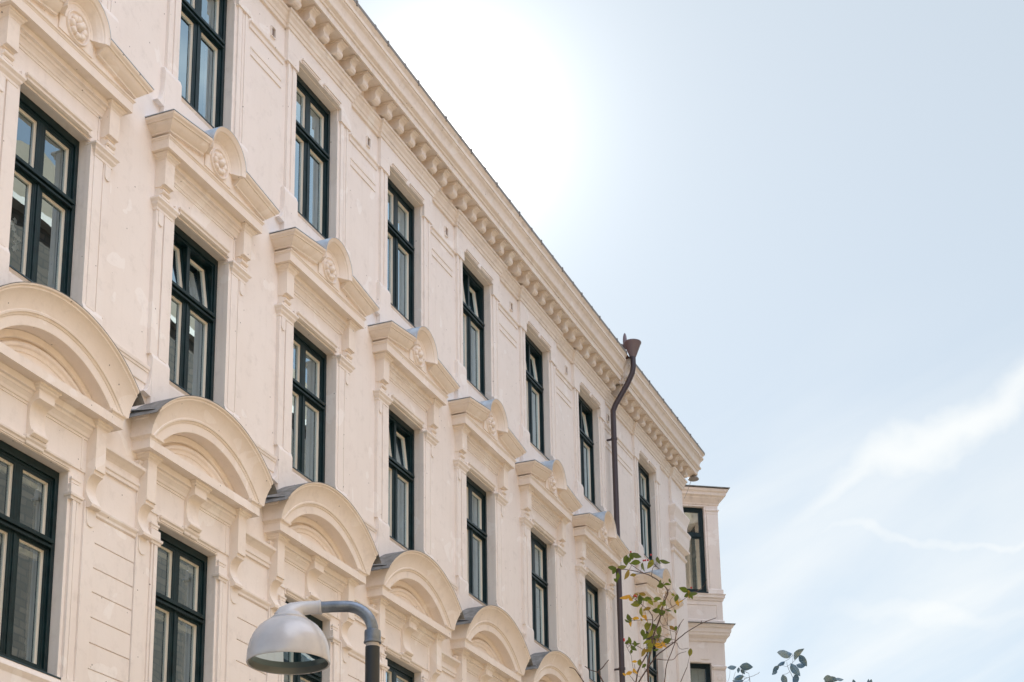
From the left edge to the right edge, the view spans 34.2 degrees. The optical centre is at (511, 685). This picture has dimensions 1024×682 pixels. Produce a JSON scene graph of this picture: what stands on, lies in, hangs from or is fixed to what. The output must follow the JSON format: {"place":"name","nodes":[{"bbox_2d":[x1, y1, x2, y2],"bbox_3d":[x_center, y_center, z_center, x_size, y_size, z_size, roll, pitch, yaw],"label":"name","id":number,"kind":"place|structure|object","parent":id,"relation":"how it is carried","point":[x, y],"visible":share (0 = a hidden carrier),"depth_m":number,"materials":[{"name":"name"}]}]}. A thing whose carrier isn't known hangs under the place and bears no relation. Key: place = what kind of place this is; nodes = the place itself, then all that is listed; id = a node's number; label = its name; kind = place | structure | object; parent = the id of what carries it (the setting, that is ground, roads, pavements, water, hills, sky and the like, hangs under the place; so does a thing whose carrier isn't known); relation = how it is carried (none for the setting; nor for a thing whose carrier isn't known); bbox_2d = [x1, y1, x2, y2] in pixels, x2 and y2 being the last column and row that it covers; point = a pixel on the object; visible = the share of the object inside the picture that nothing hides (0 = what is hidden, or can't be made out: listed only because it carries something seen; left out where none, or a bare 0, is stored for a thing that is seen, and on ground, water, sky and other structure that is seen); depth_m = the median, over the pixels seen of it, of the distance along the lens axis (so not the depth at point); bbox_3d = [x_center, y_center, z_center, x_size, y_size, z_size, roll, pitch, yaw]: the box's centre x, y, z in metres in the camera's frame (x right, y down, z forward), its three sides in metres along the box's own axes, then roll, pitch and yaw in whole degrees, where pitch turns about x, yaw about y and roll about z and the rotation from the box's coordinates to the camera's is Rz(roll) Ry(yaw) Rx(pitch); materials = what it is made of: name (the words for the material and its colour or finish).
{"place":"outdoors","nodes":[
{"label":"outdoors","id":0,"kind":"place"},
{"bbox_2d":[10,217,20,265],"bbox_3d":[-5.570,-4.758,18.536,0.262,0.921,0.272,-7,-17,21],"label":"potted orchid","id":1,"kind":"object","parent":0,"point":[15,247],"visible":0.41,"depth_m":18.56,"materials":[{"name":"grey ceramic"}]},
{"bbox_2d":[246,600,380,681],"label":"street lamp","id":2,"kind":"object","parent":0,"point":[289,639],"visible":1,"depth_m":11.17,"materials":[{"name":"metal"}]},
{"bbox_2d":[0,0,704,681],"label":"apartment building","id":3,"kind":"structure","parent":0,"point":[296,304],"depth_m":23.54,"materials":[{"name":"beige paint"}]},
{"bbox_2d":[0,440,60,678],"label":"window","id":4,"kind":"structure","parent":3,"relation":"in","point":[19,471],"depth_m":17.89,"materials":[{"name":"black paint"}]},
{"bbox_2d":[9,91,79,296],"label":"window","id":5,"kind":"structure","parent":3,"relation":"in","point":[35,194],"depth_m":19.08,"materials":[{"name":"black paint"}]},
{"bbox_2d":[152,529,207,681],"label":"window","id":6,"kind":"structure","parent":3,"relation":"in","point":[181,578],"depth_m":20.61,"materials":[{"name":"black paint"}]},
{"bbox_2d":[168,224,217,400],"bbox_3d":[-4.141,-4.690,21.305,0.365,2.316,1.280,-7,-17,21],"label":"window","id":7,"kind":"structure","parent":3,"relation":"in","point":[191,362],"depth_m":21.53,"materials":[{"name":"green paint"}]},
{"bbox_2d":[178,0,226,127],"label":"window","id":8,"kind":"structure","parent":3,"relation":"in","point":[201,74],"depth_m":22.58,"materials":[{"name":"green paint"}]},
{"bbox_2d":[284,601,322,681],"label":"window","id":9,"kind":"structure","parent":3,"relation":"in","point":[312,677],"depth_m":23.27,"materials":[{"name":"green paint"}]},
{"bbox_2d":[291,327,326,482],"bbox_3d":[-2.981,-3.974,23.978,0.346,2.316,1.280,-7,-17,21],"label":"window","id":10,"kind":"structure","parent":3,"relation":"in","point":[308,435],"depth_m":24.23,"materials":[{"name":"green paint"}]},
{"bbox_2d":[294,73,329,238],"bbox_3d":[-3.044,-7.904,25.059,0.346,2.490,1.280,-7,-17,21],"label":"window","id":11,"kind":"structure","parent":3,"relation":"in","point":[312,142],"depth_m":25.30,"materials":[{"name":"green paint"}]},
{"bbox_2d":[385,657,413,681],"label":"window","id":12,"kind":"structure","parent":3,"relation":"in","point":[396,673],"depth_m":25.90,"materials":[{"name":"green paint"}]},
{"bbox_2d":[387,178,414,326],"bbox_3d":[-1.894,-7.186,27.735,0.346,2.490,1.280,-7,-17,21],"label":"window","id":13,"kind":"structure","parent":3,"relation":"in","point":[400,244],"depth_m":27.99,"materials":[{"name":"green paint"}]},
{"bbox_2d":[388,409,414,549],"bbox_3d":[-1.833,-3.256,26.655,0.351,2.316,1.280,-7,-17,21],"label":"window","id":14,"kind":"structure","parent":3,"relation":"in","point":[401,436],"depth_m":26.94,"materials":[{"name":"green paint"}]},
{"bbox_2d":[463,263,488,399],"bbox_3d":[-0.749,-6.468,30.414,0.358,2.490,1.280,-7,-17,21],"label":"window","id":15,"kind":"structure","parent":3,"relation":"in","point":[473,290],"depth_m":30.71,"materials":[{"name":"green paint"}]},
{"bbox_2d":[466,476,487,604],"bbox_3d":[-0.680,-2.538,29.330,0.346,2.316,1.280,-7,-17,21],"label":"window","id":16,"kind":"structure","parent":3,"relation":"in","point":[476,496],"depth_m":29.65,"materials":[{"name":"green paint"}]},
{"bbox_2d":[525,334,549,460],"bbox_3d":[0.402,-5.750,33.090,0.358,2.490,1.280,-7,-17,21],"label":"window","id":17,"kind":"structure","parent":3,"relation":"in","point":[534,360],"depth_m":33.41,"materials":[{"name":"green paint"}]},
{"bbox_2d":[531,532,551,650],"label":"window","id":18,"kind":"structure","parent":3,"relation":"in","point":[538,547],"depth_m":32.35,"materials":[{"name":"green paint"}]},
{"bbox_2d":[578,394,601,511],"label":"window","id":19,"kind":"structure","parent":3,"relation":"in","point":[585,411],"depth_m":36.11,"materials":[{"name":"green paint"}]},
{"bbox_2d":[585,578,600,681],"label":"window","id":20,"kind":"structure","parent":3,"relation":"in","point":[592,610],"depth_m":35.06,"materials":[{"name":"green paint"}]},
{"bbox_2d":[638,462,658,568],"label":"window","id":21,"kind":"structure","parent":3,"relation":"in","point":[644,491],"depth_m":39.72,"materials":[{"name":"green paint"}]},
{"bbox_2d":[646,631,656,681],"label":"window","id":22,"kind":"structure","parent":3,"relation":"in","point":[653,667],"depth_m":38.81,"materials":[{"name":"green paint"}]},
{"bbox_2d":[608,551,714,681],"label":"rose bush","id":23,"kind":"object","parent":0,"point":[638,602],"visible":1,"depth_m":6.96,"materials":[{"name":"green plant"}]},
{"bbox_2d":[569,660,608,681],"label":"branch","id":24,"kind":"object","parent":23,"relation":"attached to","point":[592,670],"visible":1,"depth_m":7.38,"materials":[{"name":"green plant"}]},
{"bbox_2d":[358,0,1023,681],"label":"sky","id":25,"kind":"structure","parent":0,"point":[805,218],"materials":[{"name":"blue"}]},
{"bbox_2d":[682,485,735,681],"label":"corner house","id":26,"kind":"structure","parent":0,"point":[707,640],"depth_m":45.22,"materials":[{"name":"beige paint"}]},
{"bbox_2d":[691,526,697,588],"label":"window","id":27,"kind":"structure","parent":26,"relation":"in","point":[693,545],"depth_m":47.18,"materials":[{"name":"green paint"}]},
{"bbox_2d":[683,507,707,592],"bbox_3d":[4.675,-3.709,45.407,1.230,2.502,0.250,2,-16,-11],"label":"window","id":28,"kind":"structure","parent":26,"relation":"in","point":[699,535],"depth_m":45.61,"materials":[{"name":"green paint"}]},
{"bbox_2d":[690,663,710,681],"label":"window","id":29,"kind":"structure","parent":26,"relation":"in","point":[692,665],"depth_m":44.63,"materials":[{"name":"black paint"}]},
{"bbox_2d":[727,649,871,681],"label":"tree","id":30,"kind":"object","parent":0,"point":[745,667],"visible":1,"depth_m":8.42,"materials":[{"name":"green plant"}]}
]}

